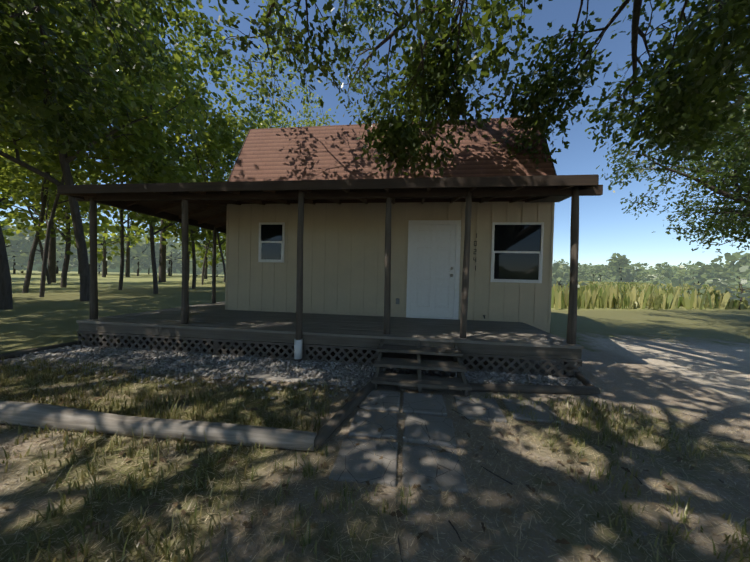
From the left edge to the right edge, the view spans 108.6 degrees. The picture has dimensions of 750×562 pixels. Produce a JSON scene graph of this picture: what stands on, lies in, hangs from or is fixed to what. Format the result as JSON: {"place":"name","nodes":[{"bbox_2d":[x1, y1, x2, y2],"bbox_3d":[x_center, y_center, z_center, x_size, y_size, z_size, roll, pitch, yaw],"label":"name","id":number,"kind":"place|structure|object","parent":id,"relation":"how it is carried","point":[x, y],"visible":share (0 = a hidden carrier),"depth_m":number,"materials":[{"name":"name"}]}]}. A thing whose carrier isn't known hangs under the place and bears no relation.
{"place":"outdoors","nodes":[
{"label":"outdoors","id":0,"kind":"place"},
{"bbox_2d":[0,0,204,138],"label":"oak","id":1,"kind":"object","parent":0,"point":[131,43],"depth_m":5.19,"materials":[{"name":"green plant"}]},
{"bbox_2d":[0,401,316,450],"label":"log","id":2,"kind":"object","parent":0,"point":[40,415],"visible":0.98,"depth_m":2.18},
{"bbox_2d":[176,301,224,309],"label":"deck boards","id":3,"kind":"object","parent":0,"point":[219,305],"visible":0.19,"depth_m":7.05,"materials":[{"name":"grey wood"}]},
{"bbox_2d":[137,197,512,227],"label":"porch ceiling","id":4,"kind":"structure","parent":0,"point":[191,207],"depth_m":6.27,"materials":[{"name":"brown wood"}]},
{"bbox_2d":[75,185,602,232],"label":"porch beams","id":5,"kind":"structure","parent":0,"point":[118,200],"depth_m":4.25,"materials":[{"name":"brown wood"}]},
{"bbox_2d":[61,186,573,227],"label":"porch rafters","id":6,"kind":"object","parent":5,"relation":"on","point":[212,204],"visible":0.31,"depth_m":5.67,"materials":[{"name":"brown wood"}]},
{"bbox_2d":[57,174,598,233],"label":"porch roof","id":7,"kind":"structure","parent":6,"relation":"attached to","point":[587,181],"depth_m":3.85,"materials":[{"name":"brown wood"}]},
{"bbox_2d":[0,0,748,151],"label":"oak","id":8,"kind":"object","parent":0,"point":[346,30],"depth_m":5.13,"materials":[{"name":"green plant"}]},
{"bbox_2d":[0,270,749,561],"bbox_3d":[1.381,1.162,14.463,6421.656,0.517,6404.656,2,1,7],"label":"ground","id":9,"kind":"structure","parent":0,"point":[680,359],"depth_m":2.00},
{"bbox_2d":[0,143,31,188],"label":"grove tree","id":10,"kind":"object","parent":9,"relation":"on","point":[2,165],"visible":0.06,"depth_m":16.03,"materials":[{"name":"green plant"}]},
{"bbox_2d":[0,18,44,199],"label":"grove tree","id":11,"kind":"object","parent":9,"relation":"on","point":[16,184],"visible":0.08,"depth_m":17.71,"materials":[{"name":"green plant"}]},
{"bbox_2d":[7,118,67,147],"bbox_3d":[-16.314,-13.654,4.560,10.991,21.250,12.404,1,1,-20],"label":"grove tree","id":12,"kind":"object","parent":9,"relation":"on","point":[21,144],"visible":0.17,"depth_m":11.05,"materials":[{"name":"green plant"}]},
{"bbox_2d":[0,4,111,287],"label":"grove tree","id":13,"kind":"object","parent":9,"relation":"on","point":[24,194],"depth_m":19.90,"materials":[{"name":"green plant"}]},
{"bbox_2d":[2,145,117,283],"bbox_3d":[-33.114,-11.744,25.723,9.138,24.127,13.495,2,1,7],"label":"grove tree","id":14,"kind":"object","parent":9,"relation":"on","point":[42,252],"depth_m":25.90,"materials":[{"name":"green plant"}]},
{"bbox_2d":[0,0,148,292],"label":"grove tree","id":15,"kind":"object","parent":9,"relation":"on","point":[31,160],"depth_m":14.33,"materials":[{"name":"green plant"}]},
{"bbox_2d":[0,0,188,309],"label":"grove tree","id":16,"kind":"object","parent":9,"relation":"on","point":[15,133],"depth_m":9.52,"materials":[{"name":"green plant"}]},
{"bbox_2d":[0,0,214,296],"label":"grove tree","id":17,"kind":"object","parent":9,"relation":"on","point":[150,156],"depth_m":12.43,"materials":[{"name":"green plant"}]},
{"bbox_2d":[0,119,227,282],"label":"woodland","id":18,"kind":"object","parent":9,"relation":"on","point":[102,227],"depth_m":35.37,"materials":[{"name":"green plant"}]},
{"bbox_2d":[9,22,225,289],"bbox_3d":[-15.217,-11.946,16.841,15.429,25.716,11.137,2,1,7],"label":"grove tree","id":19,"kind":"object","parent":9,"relation":"on","point":[188,127],"depth_m":17.59,"materials":[{"name":"green plant"}]},
{"bbox_2d":[12,0,225,293],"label":"grove tree","id":20,"kind":"object","parent":9,"relation":"on","point":[165,177],"depth_m":14.93,"materials":[{"name":"green plant"}]},
{"bbox_2d":[0,13,254,300],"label":"grove tree","id":21,"kind":"object","parent":9,"relation":"on","point":[170,85],"depth_m":11.06,"materials":[{"name":"green plant"}]},
{"bbox_2d":[82,0,268,279],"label":"grove tree","id":22,"kind":"object","parent":9,"relation":"on","point":[224,131],"depth_m":16.84,"materials":[{"name":"green plant"}]},
{"bbox_2d":[129,27,260,288],"bbox_3d":[-14.207,-11.565,23.429,10.319,24.755,13.433,2,1,45],"label":"grove tree","id":23,"kind":"object","parent":9,"relation":"on","point":[219,168],"depth_m":21.97,"materials":[{"name":"green plant"}]},
{"bbox_2d":[179,68,260,284],"bbox_3d":[-17.970,-11.223,31.997,12.229,23.598,10.356,1,1,-15],"label":"grove tree","id":24,"kind":"object","parent":9,"relation":"on","point":[230,89],"depth_m":30.24,"materials":[{"name":"green plant"}]},
{"bbox_2d":[209,128,261,281],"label":"grove tree","id":25,"kind":"object","parent":9,"relation":"on","point":[223,249],"depth_m":40.93,"materials":[{"name":"green plant"}]},
{"bbox_2d":[196,0,301,181],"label":"grove tree","id":26,"kind":"object","parent":9,"relation":"on","point":[266,121],"depth_m":20.98,"materials":[{"name":"green plant"}]},
{"bbox_2d":[264,53,309,126],"bbox_3d":[-10.294,-12.809,32.831,15.134,27.111,12.517,2,1,7],"label":"grove tree","id":27,"kind":"object","parent":9,"relation":"on","point":[285,100],"depth_m":32.45,"materials":[{"name":"green plant"}]},
{"bbox_2d":[0,341,593,451],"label":"edging timbers","id":28,"kind":"object","parent":9,"relation":"on","point":[325,432],"visible":0.67,"depth_m":2.78,"materials":[{"name":"brown wood"}]},
{"bbox_2d":[11,348,598,394],"bbox_3d":[-1.329,1.265,3.839,8.110,0.032,0.810,2,1,7],"label":"gravel bed base","id":29,"kind":"object","parent":9,"relation":"on","point":[266,376],"visible":0.11,"depth_m":3.63,"materials":[{"name":"gravel"}]},
{"bbox_2d":[0,344,584,398],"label":"gravel stones","id":30,"kind":"object","parent":29,"relation":"on","point":[163,361],"visible":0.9,"depth_m":3.77,"materials":[{"name":"grey gravel"}]},
{"bbox_2d":[290,83,338,126],"bbox_3d":[-5.105,-10.677,28.324,10.629,23.270,17.147,2,1,7],"label":"grove tree","id":31,"kind":"object","parent":9,"relation":"on","point":[310,112],"depth_m":29.76,"materials":[{"name":"green plant"}]},
{"bbox_2d":[77,331,581,377],"bbox_3d":[-0.753,1.063,7.608,8.073,0.275,6.923,2,1,7],"label":"lattice skirt","id":32,"kind":"object","parent":9,"relation":"on","point":[97,339],"visible":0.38,"depth_m":4.20,"materials":[{"name":"brown wood"}]},
{"bbox_2d":[79,323,581,375],"bbox_3d":[-0.738,1.005,7.617,8.050,0.452,6.900,2,1,7],"label":"deck frame","id":33,"kind":"object","parent":9,"relation":"on","point":[548,352],"visible":0.21,"depth_m":4.14,"materials":[{"name":"brown wood"}]},
{"bbox_2d":[76,308,583,348],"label":"deck boards","id":34,"kind":"object","parent":33,"relation":"on","point":[478,331],"visible":0.92,"depth_m":4.71,"materials":[{"name":"wood"}]},
{"bbox_2d":[89,186,578,362],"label":"porch posts","id":35,"kind":"object","parent":9,"relation":"on","point":[573,290],"visible":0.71,"depth_m":4.08,"materials":[{"name":"brown wood"}]},
{"bbox_2d":[294,339,302,358],"bbox_3d":[-1.172,1.035,4.119,0.123,0.290,0.123,2,1,7],"label":"post base","id":36,"kind":"object","parent":35,"relation":"attached to","point":[298,346],"visible":0.84,"depth_m":4.07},
{"bbox_2d":[8,256,738,284],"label":"distant trees","id":37,"kind":"object","parent":9,"relation":"on","point":[117,269],"visible":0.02,"depth_m":167.88,"materials":[{"name":"green plant"}]},
{"bbox_2d":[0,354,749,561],"bbox_3d":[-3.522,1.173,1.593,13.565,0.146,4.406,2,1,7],"label":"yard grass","id":38,"kind":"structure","parent":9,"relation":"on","point":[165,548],"depth_m":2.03,"materials":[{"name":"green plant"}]},
{"bbox_2d":[0,358,749,561],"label":"grass","id":39,"kind":"structure","parent":9,"relation":"on","point":[452,512],"depth_m":1.69,"materials":[{"name":"plant"}]},
{"bbox_2d":[0,215,749,283],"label":"treeline","id":40,"kind":"object","parent":9,"relation":"on","point":[20,243],"depth_m":69.06,"materials":[{"name":"green plant"}]},
{"bbox_2d":[0,361,749,561],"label":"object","id":41,"kind":"object","parent":9,"relation":"on","point":[425,534],"depth_m":1.76,"materials":[{"name":"brown plant"}]},
{"bbox_2d":[227,201,551,332],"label":"house walls","id":42,"kind":"structure","parent":9,"relation":"on","point":[484,266],"depth_m":6.09,"materials":[{"name":"beige wood"}]},
{"bbox_2d":[258,222,284,262],"bbox_3d":[-2.427,-0.904,6.332,0.630,0.930,0.050,2,1,7],"label":"window frame","id":43,"kind":"object","parent":42,"relation":"attached to","point":[282,242],"visible":0.96,"depth_m":6.31,"materials":[{"name":"white wood"}]},
{"bbox_2d":[261,225,282,259],"bbox_3d":[-2.428,-0.915,6.328,0.540,0.818,0.011,2,1,7],"label":"window glass","id":44,"kind":"object","parent":43,"relation":"in","point":[271,233],"visible":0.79,"depth_m":6.33,"materials":[{"name":"glass"}]},
{"bbox_2d":[220,117,554,203],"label":"roof","id":45,"kind":"structure","parent":42,"relation":"on","point":[331,152],"depth_m":6.46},
{"bbox_2d":[227,129,556,181],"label":"roof trim","id":46,"kind":"structure","parent":45,"relation":"attached to","point":[249,130],"depth_m":6.72,"materials":[{"name":"brown wood"}]},
{"bbox_2d":[225,201,554,322],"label":"wall battens","id":47,"kind":"object","parent":42,"relation":"attached to","point":[520,286],"visible":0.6,"depth_m":6.05,"materials":[{"name":"beige wood"}]},
{"bbox_2d":[406,220,460,319],"bbox_3d":[1.268,-0.248,5.867,1.120,2.135,0.050,2,1,7],"label":"door trim","id":48,"kind":"structure","parent":42,"relation":"attached to","point":[457,223],"depth_m":5.84,"materials":[{"name":"white wood"}]},
{"bbox_2d":[410,225,455,317],"bbox_3d":[1.271,-0.219,5.901,0.930,2.005,0.042,2,1,7],"label":"door","id":49,"kind":"structure","parent":48,"relation":"in","point":[432,310],"depth_m":5.88,"materials":[{"name":"white wood"}]},
{"bbox_2d":[473,233,476,270],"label":"house numbers","id":50,"kind":"object","parent":42,"relation":"attached to","point":[475,249],"visible":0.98,"depth_m":5.76},
{"bbox_2d":[490,222,543,282],"bbox_3d":[2.981,-0.596,5.672,1.020,1.260,0.050,2,1,7],"label":"window frame","id":51,"kind":"object","parent":42,"relation":"attached to","point":[540,253],"visible":0.96,"depth_m":5.65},
{"bbox_2d":[494,225,540,279],"bbox_3d":[2.981,-0.607,5.668,0.930,1.148,0.011,2,1,7],"label":"window glass","id":52,"kind":"object","parent":51,"relation":"in","point":[522,266],"visible":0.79,"depth_m":5.66,"materials":[{"name":"glass"}]},
{"bbox_2d":[371,339,471,396],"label":"porch steps","id":53,"kind":"structure","parent":9,"relation":"on","point":[420,381],"depth_m":3.43,"materials":[{"name":"brown wood"}]},
{"bbox_2d":[329,390,563,492],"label":"paving slabs","id":54,"kind":"structure","parent":9,"relation":"on","point":[424,428],"depth_m":2.25,"materials":[{"name":"grey concrete"}]},
{"bbox_2d":[399,383,599,394],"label":"edging timbers","id":55,"kind":"object","parent":9,"relation":"on","point":[542,389],"visible":0.71,"depth_m":3.22,"materials":[{"name":"brown wood"}]},
{"bbox_2d":[551,282,749,309],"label":"tall grass","id":56,"kind":"structure","parent":9,"relation":"on","point":[604,296],"depth_m":14.81,"materials":[{"name":"green plant"}]},
{"bbox_2d":[552,261,749,309],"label":"field shrubs","id":57,"kind":"object","parent":9,"relation":"on","point":[744,281],"depth_m":16.51,"materials":[{"name":"green plant"}]},
{"bbox_2d":[0,0,749,183],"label":"oak sprays","id":58,"kind":"object","parent":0,"point":[698,100],"depth_m":4.35,"materials":[{"name":"green plant"}]},
{"bbox_2d":[0,0,749,269],"label":"sky","id":59,"kind":"structure","parent":0,"point":[605,230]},
{"bbox_2d":[557,281,742,287],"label":"tall grass","id":60,"kind":"structure","parent":0,"point":[644,284],"depth_m":34.27,"materials":[{"name":"green plant"}]},
{"bbox_2d":[596,24,749,253],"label":"oak","id":61,"kind":"object","parent":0,"point":[727,165],"depth_m":9.26,"materials":[{"name":"green plant"}]}
]}

